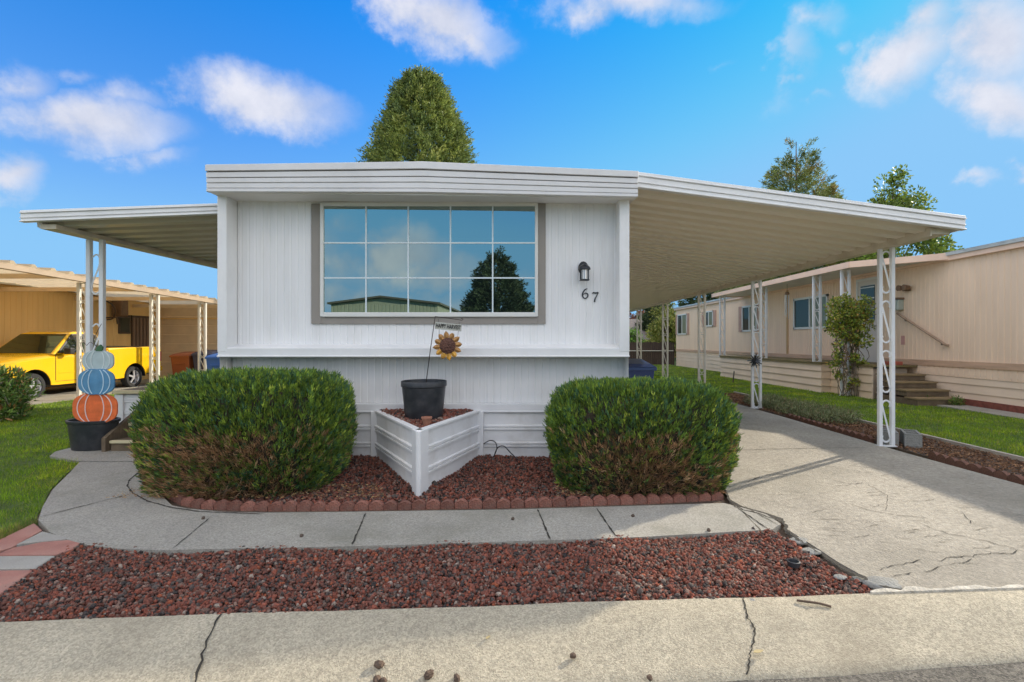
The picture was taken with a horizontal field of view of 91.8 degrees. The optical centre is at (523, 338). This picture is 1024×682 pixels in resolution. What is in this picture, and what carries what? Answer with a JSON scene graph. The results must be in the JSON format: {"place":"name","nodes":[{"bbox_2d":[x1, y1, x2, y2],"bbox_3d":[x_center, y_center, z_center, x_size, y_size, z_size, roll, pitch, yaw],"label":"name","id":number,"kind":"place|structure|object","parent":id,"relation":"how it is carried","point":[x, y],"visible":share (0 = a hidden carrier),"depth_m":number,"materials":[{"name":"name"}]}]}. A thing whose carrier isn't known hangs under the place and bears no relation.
{"place":"outdoors","nodes":[
{"label":"outdoors","id":0,"kind":"place"},
{"bbox_2d":[0,394,115,533],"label":"lawn grass","id":1,"kind":"structure","parent":0,"point":[47,450],"depth_m":5.99,"materials":[{"name":"green plant"}]},
{"bbox_2d":[0,516,41,539],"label":"lawn fringe","id":2,"kind":"object","parent":1,"relation":"on","point":[26,523],"visible":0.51,"depth_m":3.75,"materials":[{"name":"green plant"}]},
{"bbox_2d":[0,364,46,422],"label":"leafy shrub","id":3,"kind":"object","parent":1,"relation":"on","point":[15,403],"visible":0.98,"depth_m":8.79,"materials":[{"name":"green plant"}]},
{"bbox_2d":[30,378,165,405],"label":"driveway","id":4,"kind":"structure","parent":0,"point":[52,395],"depth_m":13.45,"materials":[{"name":"concrete"}]},
{"bbox_2d":[0,331,161,397],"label":"pickup truck","id":5,"kind":"object","parent":4,"relation":"on","point":[47,358],"visible":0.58,"depth_m":13.25,"materials":[{"name":"yellow paint"}]},
{"bbox_2d":[0,260,216,396],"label":"neighbour carport","id":6,"kind":"object","parent":4,"relation":"on","point":[41,278],"visible":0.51,"depth_m":13.73,"materials":[{"name":"beige metal"}]},
{"bbox_2d":[169,351,197,374],"bbox_3d":[-11.550,1.003,17.029,0.680,1.079,0.843,0,0,0],"label":"wheeled bin","id":7,"kind":"object","parent":4,"relation":"on","point":[181,361],"visible":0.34,"depth_m":16.67,"materials":[{"name":"orange plastic"}]},
{"bbox_2d":[191,350,217,371],"bbox_3d":[-10.850,0.974,17.131,0.721,1.139,0.893,0,0,0],"label":"wheeled bin","id":8,"kind":"object","parent":4,"relation":"on","point":[195,357],"visible":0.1,"depth_m":16.74,"materials":[{"name":"plastic"}]},
{"bbox_2d":[101,411,133,451],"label":"porch steps","id":9,"kind":"structure","parent":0,"point":[117,438],"depth_m":6.28,"materials":[{"name":"brown wood"}]},
{"bbox_2d":[38,448,780,555],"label":"footpath","id":10,"kind":"structure","parent":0,"point":[79,506],"depth_m":3.82,"materials":[{"name":"concrete"}]},
{"bbox_2d":[65,417,120,450],"bbox_3d":[-5.571,1.236,6.420,0.624,0.380,0.424,0,0,0],"label":"oval tub","id":11,"kind":"object","parent":10,"relation":"on","point":[86,436],"visible":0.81,"depth_m":6.25,"materials":[{"name":"black plastic"}]},
{"bbox_2d":[72,325,117,421],"bbox_3d":[-5.454,0.450,6.295,0.569,1.269,0.050,0,0,0],"label":"pumpkin stack","id":12,"kind":"object","parent":11,"relation":"in","point":[96,385],"visible":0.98,"depth_m":6.30,"materials":[{"name":"orange paint"}]},
{"bbox_2d":[19,203,216,369],"bbox_3d":[-4.675,-0.067,9.593,2.390,3.015,7.666,0,0,0],"label":"porch canopy","id":13,"kind":"object","parent":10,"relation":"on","point":[186,232],"visible":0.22,"depth_m":6.33,"materials":[{"name":"metal"}]},
{"bbox_2d":[6,462,872,619],"bbox_3d":[-1.950,1.568,4.692,9.100,0.200,4.815,0,0,0],"label":"soil bed","id":14,"kind":"object","parent":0,"point":[781,531],"visible":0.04,"depth_m":4.20,"materials":[{"name":"brown soil"}]},
{"bbox_2d":[0,570,31,594],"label":"paver","id":15,"kind":"object","parent":14,"relation":"on","point":[8,578],"visible":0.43,"depth_m":2.96,"materials":[{"name":"concrete"}]},
{"bbox_2d":[0,524,41,552],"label":"paver","id":16,"kind":"object","parent":14,"relation":"on","point":[13,540],"visible":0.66,"depth_m":3.56,"materials":[{"name":"concrete"}]},
{"bbox_2d":[0,556,54,570],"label":"paver","id":17,"kind":"object","parent":14,"relation":"on","point":[19,562],"visible":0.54,"depth_m":3.16,"materials":[{"name":"grey concrete"}]},
{"bbox_2d":[0,540,78,555],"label":"paver","id":18,"kind":"object","parent":14,"relation":"on","point":[52,548],"visible":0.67,"depth_m":3.35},
{"bbox_2d":[17,531,65,546],"bbox_3d":[-3.389,1.456,3.576,0.293,0.060,0.240,0,0,-11],"label":"paver","id":19,"kind":"object","parent":14,"relation":"on","point":[42,536],"visible":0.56,"depth_m":3.53,"materials":[{"name":"grey concrete"}]},
{"bbox_2d":[201,499,215,509],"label":"edging brick","id":20,"kind":"object","parent":14,"relation":"on","point":[208,504],"visible":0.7,"depth_m":4.25,"materials":[{"name":"ceramic"}]},
{"bbox_2d":[214,499,229,509],"bbox_3d":[-2.594,1.438,4.264,0.118,0.092,0.056,0,-3,6],"label":"edging brick","id":21,"kind":"object","parent":14,"relation":"on","point":[221,504],"visible":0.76,"depth_m":4.24,"materials":[{"name":"ceramic"}]},
{"bbox_2d":[226,500,243,510],"bbox_3d":[-2.475,1.438,4.248,0.118,0.092,0.056,-2,0,3],"label":"edging brick","id":22,"kind":"object","parent":14,"relation":"on","point":[234,505],"visible":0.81,"depth_m":4.22,"materials":[{"name":"ceramic"}]},
{"bbox_2d":[124,365,359,499],"bbox_3d":[-2.709,0.878,4.966,1.933,1.250,1.470,0,0,0],"label":"juniper shrub","id":23,"kind":"object","parent":14,"relation":"on","point":[213,433],"visible":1,"depth_m":4.42,"materials":[{"name":"green plant"}]},
{"bbox_2d":[106,481,383,499],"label":"bark litter","id":24,"kind":"object","parent":14,"relation":"on","point":[342,484],"visible":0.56,"depth_m":4.45,"materials":[{"name":"brown gravel"}]},
{"bbox_2d":[240,501,255,510],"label":"edging brick","id":25,"kind":"object","parent":14,"relation":"on","point":[248,505],"visible":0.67,"depth_m":4.21,"materials":[{"name":"ceramic"}]},
{"bbox_2d":[254,501,270,510],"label":"edging brick","id":26,"kind":"object","parent":14,"relation":"on","point":[262,506],"visible":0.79,"depth_m":4.21,"materials":[{"name":"ceramic"}]},
{"bbox_2d":[268,501,283,511],"bbox_3d":[-2.112,1.443,4.228,0.118,0.092,0.056,-1,3,-3],"label":"edging brick","id":27,"kind":"object","parent":14,"relation":"on","point":[275,506],"visible":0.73,"depth_m":4.20,"materials":[{"name":"ceramic"}]},
{"bbox_2d":[282,500,298,510],"bbox_3d":[-1.991,1.435,4.231,0.118,0.092,0.056,-2,0,1],"label":"edging brick","id":28,"kind":"object","parent":14,"relation":"on","point":[290,505],"visible":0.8,"depth_m":4.20,"materials":[{"name":"brick"}]},
{"bbox_2d":[297,500,312,510],"bbox_3d":[-1.870,1.434,4.234,0.118,0.092,0.056,0,-3,-1],"label":"edging brick","id":29,"kind":"object","parent":14,"relation":"on","point":[305,505],"visible":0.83,"depth_m":4.21,"materials":[{"name":"ceramic"}]},
{"bbox_2d":[311,501,326,510],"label":"edging brick","id":30,"kind":"object","parent":14,"relation":"on","point":[319,506],"visible":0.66,"depth_m":4.21,"materials":[{"name":"ceramic"}]},
{"bbox_2d":[325,500,340,510],"bbox_3d":[-1.628,1.439,4.237,0.118,0.092,0.056,-1,-1,0],"label":"edging brick","id":31,"kind":"object","parent":14,"relation":"on","point":[334,505],"visible":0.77,"depth_m":4.21,"materials":[{"name":"ceramic"}]},
{"bbox_2d":[340,501,355,510],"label":"edging brick","id":32,"kind":"object","parent":14,"relation":"on","point":[347,506],"visible":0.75,"depth_m":4.21,"materials":[{"name":"ceramic"}]},
{"bbox_2d":[354,500,369,510],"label":"edging brick","id":33,"kind":"object","parent":14,"relation":"on","point":[361,505],"visible":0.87,"depth_m":4.22,"materials":[{"name":"ceramic"}]},
{"bbox_2d":[369,500,383,510],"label":"edging brick","id":34,"kind":"object","parent":14,"relation":"on","point":[375,505],"visible":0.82,"depth_m":4.22,"materials":[{"name":"brick"}]},
{"bbox_2d":[383,500,397,509],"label":"edging brick","id":35,"kind":"object","parent":14,"relation":"on","point":[390,505],"visible":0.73,"depth_m":4.23,"materials":[{"name":"ceramic"}]},
{"bbox_2d":[397,500,411,509],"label":"edging brick","id":36,"kind":"object","parent":14,"relation":"on","point":[405,505],"visible":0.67,"depth_m":4.24,"materials":[{"name":"ceramic"}]},
{"bbox_2d":[412,499,426,509],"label":"edging brick","id":37,"kind":"object","parent":14,"relation":"on","point":[418,504],"visible":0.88,"depth_m":4.24,"materials":[{"name":"ceramic"}]},
{"bbox_2d":[371,410,483,497],"bbox_3d":[-1.135,1.151,5.184,1.320,0.615,1.335,0,0,0],"label":"planter box","id":38,"kind":"object","parent":14,"relation":"on","point":[420,460],"visible":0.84,"depth_m":5.10,"materials":[{"name":"wood"}]},
{"bbox_2d":[380,408,473,427],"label":"planter rocks","id":39,"kind":"object","parent":38,"relation":"in","point":[399,413],"visible":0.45,"depth_m":5.37,"materials":[{"name":"brown gravel"}]},
{"bbox_2d":[401,379,446,419],"bbox_3d":[-1.085,0.658,5.380,0.490,0.395,0.490,0,0,0],"label":"plant pot","id":40,"kind":"object","parent":39,"relation":"on","point":[421,397],"visible":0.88,"depth_m":5.19,"materials":[{"name":"black plastic"}]},
{"bbox_2d":[426,316,462,382],"bbox_3d":[-0.862,0.144,5.349,0.412,0.763,0.034,0,0,0],"label":"garden stake","id":41,"kind":"object","parent":40,"relation":"on","point":[447,345],"visible":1,"depth_m":5.36,"materials":[{"name":"metal"}]},
{"bbox_2d":[426,499,440,509],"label":"edging brick","id":42,"kind":"object","parent":14,"relation":"on","point":[432,504],"visible":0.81,"depth_m":4.25,"materials":[{"name":"ceramic"}]},
{"bbox_2d":[0,527,870,621],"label":"lava rock strip","id":43,"kind":"object","parent":14,"relation":"on","point":[62,591],"visible":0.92,"depth_m":2.99,"materials":[{"name":"red gravel"}]},
{"bbox_2d":[160,454,710,503],"bbox_3d":[-0.873,1.420,5.051,5.367,0.142,1.623,0,0,0],"label":"lava rock bed","id":44,"kind":"object","parent":14,"relation":"on","point":[534,466],"visible":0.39,"depth_m":4.83,"materials":[{"name":"red gravel"}]},
{"bbox_2d":[440,499,454,508],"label":"edging brick","id":45,"kind":"object","parent":14,"relation":"on","point":[447,504],"visible":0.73,"depth_m":4.25,"materials":[{"name":"ceramic"}]},
{"bbox_2d":[454,498,468,508],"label":"edging brick","id":46,"kind":"object","parent":14,"relation":"on","point":[461,503],"visible":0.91,"depth_m":4.26,"materials":[{"name":"ceramic"}]},
{"bbox_2d":[469,498,482,508],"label":"edging brick","id":47,"kind":"object","parent":14,"relation":"on","point":[475,503],"visible":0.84,"depth_m":4.26,"materials":[{"name":"ceramic"}]},
{"bbox_2d":[483,497,496,508],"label":"edging brick","id":48,"kind":"object","parent":14,"relation":"on","point":[489,503],"visible":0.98,"depth_m":4.27,"materials":[{"name":"ceramic"}]},
{"bbox_2d":[497,498,509,507],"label":"edging brick","id":49,"kind":"object","parent":14,"relation":"on","point":[503,503],"visible":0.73,"depth_m":4.28,"materials":[{"name":"ceramic"}]},
{"bbox_2d":[511,498,523,507],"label":"edging brick","id":50,"kind":"object","parent":14,"relation":"on","point":[517,502],"visible":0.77,"depth_m":4.29,"materials":[{"name":"ceramic"}]},
{"bbox_2d":[524,497,538,507],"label":"edging brick","id":51,"kind":"object","parent":14,"relation":"on","point":[531,502],"visible":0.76,"depth_m":4.30,"materials":[{"name":"ceramic"}]},
{"bbox_2d":[538,497,551,507],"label":"edging brick","id":52,"kind":"object","parent":14,"relation":"on","point":[544,501],"visible":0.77,"depth_m":4.31,"materials":[{"name":"ceramic"}]},
{"bbox_2d":[552,496,565,506],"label":"edging brick","id":53,"kind":"object","parent":14,"relation":"on","point":[558,501],"visible":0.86,"depth_m":4.32,"materials":[{"name":"ceramic"}]},
{"bbox_2d":[565,495,579,506],"bbox_3d":[0.425,1.435,4.354,0.118,0.092,0.056,-2,2,-6],"label":"edging brick","id":54,"kind":"object","parent":14,"relation":"on","point":[571,500],"visible":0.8,"depth_m":4.33,"materials":[{"name":"ceramic"}]},
{"bbox_2d":[579,496,592,505],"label":"edging brick","id":55,"kind":"object","parent":14,"relation":"on","point":[585,500],"visible":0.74,"depth_m":4.34,"materials":[{"name":"ceramic"}]},
{"bbox_2d":[592,495,606,505],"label":"edging brick","id":56,"kind":"object","parent":14,"relation":"on","point":[599,500],"visible":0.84,"depth_m":4.35,"materials":[{"name":"ceramic"}]},
{"bbox_2d":[606,494,619,504],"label":"edging brick","id":57,"kind":"object","parent":14,"relation":"on","point":[612,499],"visible":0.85,"depth_m":4.36,"materials":[{"name":"ceramic"}]},
{"bbox_2d":[619,494,633,504],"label":"edging brick","id":58,"kind":"object","parent":14,"relation":"on","point":[625,499],"visible":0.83,"depth_m":4.38,"materials":[{"name":"ceramic"}]},
{"bbox_2d":[632,493,646,503],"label":"edging brick","id":59,"kind":"object","parent":14,"relation":"on","point":[638,498],"visible":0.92,"depth_m":4.39,"materials":[{"name":"ceramic"}]},
{"bbox_2d":[542,375,743,502],"bbox_3d":[1.138,0.957,5.029,1.919,1.200,1.469,0,0,0],"label":"juniper shrub","id":60,"kind":"object","parent":14,"relation":"on","point":[641,435],"visible":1,"depth_m":4.48,"materials":[{"name":"green plant"}]},
{"bbox_2d":[646,493,659,503],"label":"edging brick","id":61,"kind":"object","parent":14,"relation":"on","point":[652,499],"visible":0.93,"depth_m":4.40,"materials":[{"name":"ceramic"}]},
{"bbox_2d":[671,493,685,502],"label":"edging brick","id":62,"kind":"object","parent":14,"relation":"on","point":[676,497],"visible":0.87,"depth_m":4.43,"materials":[{"name":"ceramic"}]},
{"bbox_2d":[862,576,901,589],"bbox_3d":[2.107,1.444,2.910,0.228,0.056,0.178,0,0,0],"label":"concrete fragment","id":63,"kind":"object","parent":14,"relation":"on","point":[873,582],"visible":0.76,"depth_m":2.89,"materials":[{"name":"grey concrete"}]},
{"bbox_2d":[0,0,1023,317],"label":"sky","id":64,"kind":"structure","parent":0,"point":[104,103],"materials":[{"name":"blue"}]},
{"bbox_2d":[652,364,1023,456],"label":"lawn grass","id":65,"kind":"structure","parent":0,"point":[874,413],"depth_m":9.37,"materials":[{"name":"green plant"}]},
{"bbox_2d":[719,355,916,398],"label":"neighbour deck","id":66,"kind":"structure","parent":65,"relation":"on","point":[804,374],"depth_m":14.79,"materials":[{"name":"beige wood"}]},
{"bbox_2d":[711,253,947,395],"bbox_3d":[8.890,-0.211,16.250,1.540,3.405,10.500,0,0,0],"label":"neighbour awning","id":67,"kind":"object","parent":65,"relation":"on","point":[842,271],"visible":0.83,"depth_m":14.12,"materials":[{"name":"paint"}]},
{"bbox_2d":[823,291,876,396],"bbox_3d":[8.377,0.148,12.745,1.269,2.705,0.894,0,0,0],"label":"climbing plant","id":68,"kind":"object","parent":65,"relation":"on","point":[853,326],"visible":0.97,"depth_m":12.65,"materials":[{"name":"green plant"}]},
{"bbox_2d":[875,373,962,405],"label":"neighbour steps","id":69,"kind":"structure","parent":65,"relation":"on","point":[914,393],"depth_m":11.22,"materials":[{"name":"brown wood"}]},
{"bbox_2d":[723,392,1023,476],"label":"bark mulch","id":70,"kind":"object","parent":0,"point":[940,443],"visible":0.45,"depth_m":6.42,"materials":[{"name":"brown wood"}]},
{"bbox_2d":[741,392,865,424],"bbox_3d":[5.352,1.375,9.741,1.066,0.411,3.158,0,0,0],"label":"ground juniper","id":71,"kind":"object","parent":70,"relation":"on","point":[825,413],"visible":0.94,"depth_m":9.11,"materials":[{"name":"green plant"}]},
{"bbox_2d":[733,391,1023,460],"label":"lawn edging","id":72,"kind":"object","parent":70,"relation":"on","point":[1004,454],"visible":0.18,"depth_m":6.55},
{"bbox_2d":[883,427,898,445],"bbox_3d":[5.030,1.361,6.860,0.190,0.190,0.408,0,0,28],"label":"concrete block","id":73,"kind":"object","parent":70,"relation":"on","point":[885,435],"depth_m":6.70,"materials":[{"name":"grey concrete"}]},
{"bbox_2d":[900,429,921,447],"bbox_3d":[5.240,1.361,6.720,0.190,0.190,0.408,0,0,30],"label":"concrete block","id":74,"kind":"object","parent":70,"relation":"on","point":[911,438],"depth_m":6.57,"materials":[{"name":"grey concrete"}]},
{"bbox_2d":[724,402,1023,593],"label":"driveway","id":75,"kind":"structure","parent":0,"point":[863,509],"depth_m":4.21,"materials":[{"name":"concrete"}]},
{"bbox_2d":[629,359,656,378],"bbox_3d":[1.930,0.925,9.386,0.886,1.050,1.094,0,0,0],"label":"wheeled bin","id":76,"kind":"object","parent":75,"relation":"on","point":[640,368],"visible":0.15,"depth_m":8.89,"materials":[{"name":"blue plastic"}]},
{"bbox_2d":[629,172,966,446],"bbox_3d":[3.130,-0.158,14.320,3.830,3.481,17.360,0,0,0],"label":"carport","id":77,"kind":"object","parent":75,"relation":"on","point":[689,238],"visible":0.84,"depth_m":6.74,"materials":[{"name":"paint"}]},
{"bbox_2d":[726,662,1023,681],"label":"street","id":78,"kind":"structure","parent":0,"point":[1009,672],"depth_m":2.31,"materials":[{"name":"grey asphalt"}]},
{"bbox_2d":[937,405,1023,418],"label":"path strip","id":79,"kind":"object","parent":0,"point":[993,411],"visible":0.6,"depth_m":9.91,"materials":[{"name":"concrete"}]},
{"bbox_3d":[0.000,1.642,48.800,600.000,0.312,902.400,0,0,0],"label":"ground","id":80,"kind":"structure","parent":0,"visible":0},
{"bbox_2d":[0,282,155,388],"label":"tan mobile home","id":81,"kind":"object","parent":80,"relation":"on","point":[21,312],"visible":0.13,"depth_m":15.45,"materials":[{"name":"beige metal"}]},
{"bbox_2d":[106,301,130,323],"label":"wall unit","id":82,"kind":"structure","parent":81,"relation":"attached to","point":[119,309],"depth_m":17.34,"materials":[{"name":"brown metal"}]},
{"bbox_2d":[118,315,130,333],"bbox_3d":[-14.482,-0.644,17.975,0.055,0.960,0.521,0,0,0],"label":"window","id":83,"kind":"structure","parent":81,"relation":"in","point":[124,326],"depth_m":17.95,"materials":[{"name":"brown glass"}]},
{"bbox_2d":[131,315,148,373],"bbox_3d":[-14.473,0.256,18.791,0.075,2.200,1.001,0,0,0],"label":"slatted door","id":84,"kind":"structure","parent":81,"relation":"in","point":[139,324],"depth_m":18.64,"materials":[{"name":"brown wood"}]},
{"bbox_2d":[112,384,160,422],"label":"porch deck","id":85,"kind":"structure","parent":80,"relation":"on","point":[126,398],"depth_m":7.19,"materials":[{"name":"white wood"}]},
{"bbox_2d":[160,307,216,377],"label":"carport shed","id":86,"kind":"structure","parent":80,"relation":"on","point":[178,329],"depth_m":19.60,"materials":[{"name":"beige wood"}]},
{"bbox_2d":[205,353,219,369],"bbox_3d":[-9.850,1.007,16.127,0.597,1.049,0.742,0,0,0],"label":"wheeled bin","id":87,"kind":"object","parent":80,"relation":"on","point":[212,361],"visible":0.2,"depth_m":15.79,"materials":[{"name":"blue plastic"}]},
{"bbox_2d":[354,64,479,163],"bbox_3d":[-5.186,-5.900,25.051,10.038,15.315,10.041,0,0,21],"label":"spruce tree","id":88,"kind":"object","parent":80,"relation":"on","point":[419,101],"visible":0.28,"depth_m":23.51,"materials":[{"name":"green plant"}]},
{"bbox_2d":[205,161,637,461],"bbox_3d":[-1.122,-0.154,13.570,4.764,3.620,16.260,0,0,0],"label":"mobile home","id":89,"kind":"object","parent":80,"relation":"on","point":[360,275],"visible":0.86,"depth_m":5.83,"materials":[{"name":"white metal"}]},
{"bbox_2d":[320,202,537,316],"bbox_3d":[-1.114,-0.924,5.840,2.556,1.345,0.060,0,0,0],"label":"window","id":90,"kind":"structure","parent":89,"relation":"in","point":[378,259],"depth_m":5.83,"materials":[{"name":"glass"}]},
{"bbox_2d":[0,589,1023,681],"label":"kerb","id":91,"kind":"structure","parent":80,"relation":"on","point":[699,640],"depth_m":2.42,"materials":[{"name":"concrete"}]},
{"bbox_2d":[629,327,645,341],"bbox_3d":[7.956,0.387,35.955,2.018,2.749,1.954,0,0,0],"label":"garden bush","id":92,"kind":"object","parent":80,"relation":"on","point":[632,335],"visible":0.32,"depth_m":35.87,"materials":[{"name":"green plant"}]},
{"bbox_2d":[629,342,673,364],"bbox_3d":[3.505,1.022,32.953,13.010,1.568,0.155,0,0,0],"label":"wooden fence","id":93,"kind":"object","parent":80,"relation":"on","point":[651,352],"visible":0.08,"depth_m":33.00,"materials":[{"name":"brown wood"}]},
{"bbox_2d":[629,319,675,357],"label":"grey roofed house","id":94,"kind":"structure","parent":80,"relation":"on","point":[632,322],"depth_m":47.88,"materials":[{"name":"beige"}]},
{"bbox_2d":[635,302,672,331],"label":"conifer tree","id":95,"kind":"object","parent":80,"relation":"on","point":[646,317],"visible":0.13,"depth_m":47.43,"materials":[{"name":"green plant"}]},
{"bbox_2d":[644,302,675,355],"bbox_3d":[11.575,-0.601,39.968,3.792,4.924,3.920,0,0,0],"label":"yellow tree","id":96,"kind":"object","parent":80,"relation":"on","point":[656,330],"visible":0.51,"depth_m":39.47,"materials":[{"name":"green plant"}]},
{"bbox_2d":[674,291,719,351],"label":"conifer tree","id":97,"kind":"object","parent":80,"relation":"on","point":[691,300],"visible":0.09,"depth_m":42.30,"materials":[{"name":"green plant"}]},
{"bbox_2d":[715,137,862,298],"bbox_3d":[18.914,-6.084,35.496,13.165,15.884,13.271,0,0,0],"label":"pine tree","id":98,"kind":"object","parent":80,"relation":"on","point":[805,178],"visible":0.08,"depth_m":34.00,"materials":[{"name":"green plant"}]},
{"bbox_2d":[673,237,1023,413],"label":"peach mobile home","id":99,"kind":"object","parent":80,"relation":"on","point":[959,322],"visible":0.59,"depth_m":11.63,"materials":[{"name":"beige metal"}]},
{"bbox_2d":[677,313,686,334],"bbox_3d":[9.580,-0.836,30.048,0.060,1.236,1.743,0,0,0],"label":"window","id":100,"kind":"structure","parent":99,"relation":"in","point":[682,318],"depth_m":29.98,"materials":[{"name":"glass"}]},
{"bbox_2d":[742,305,756,331],"bbox_3d":[9.580,-0.838,21.073,0.060,1.111,1.379,0,0,0],"label":"window","id":101,"kind":"structure","parent":99,"relation":"in","point":[746,310],"depth_m":21.26,"materials":[{"name":"glass"}]},
{"bbox_2d":[793,294,828,329],"bbox_3d":[9.580,-0.851,16.616,0.060,1.085,1.987,0,0,0],"label":"window","id":102,"kind":"structure","parent":99,"relation":"in","point":[802,307],"depth_m":16.82,"materials":[{"name":"glass"}]},
{"bbox_2d":[856,276,876,361],"bbox_3d":[9.545,-0.509,13.805,0.110,2.330,0.920,0,0,0],"label":"door","id":103,"kind":"structure","parent":99,"relation":"in","point":[868,286],"depth_m":13.70,"materials":[{"name":"plastic"}]},
{"bbox_2d":[835,164,963,264],"bbox_3d":[22.366,-4.441,30.272,7.583,12.405,7.066,0,0,0],"label":"poplar tree","id":104,"kind":"object","parent":80,"relation":"on","point":[905,200],"visible":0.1,"depth_m":29.72,"materials":[{"name":"green plant"}]},
{"bbox_2d":[979,467,995,476],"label":"edging brick","id":105,"kind":"object","parent":80,"relation":"on","point":[988,471],"visible":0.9,"depth_m":5.28,"materials":[{"name":"red brick"}]},
{"bbox_2d":[993,471,1010,480],"bbox_3d":[4.960,1.424,5.142,0.056,0.097,0.142,4,1,-4],"label":"edging brick","id":106,"kind":"object","parent":80,"relation":"on","point":[1003,475],"visible":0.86,"depth_m":5.13,"materials":[{"name":"red brick"}]},
{"bbox_2d":[1007,474,1023,484],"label":"edging brick","id":107,"kind":"object","parent":80,"relation":"on","point":[1017,478],"visible":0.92,"depth_m":4.98,"materials":[{"name":"red brick"}]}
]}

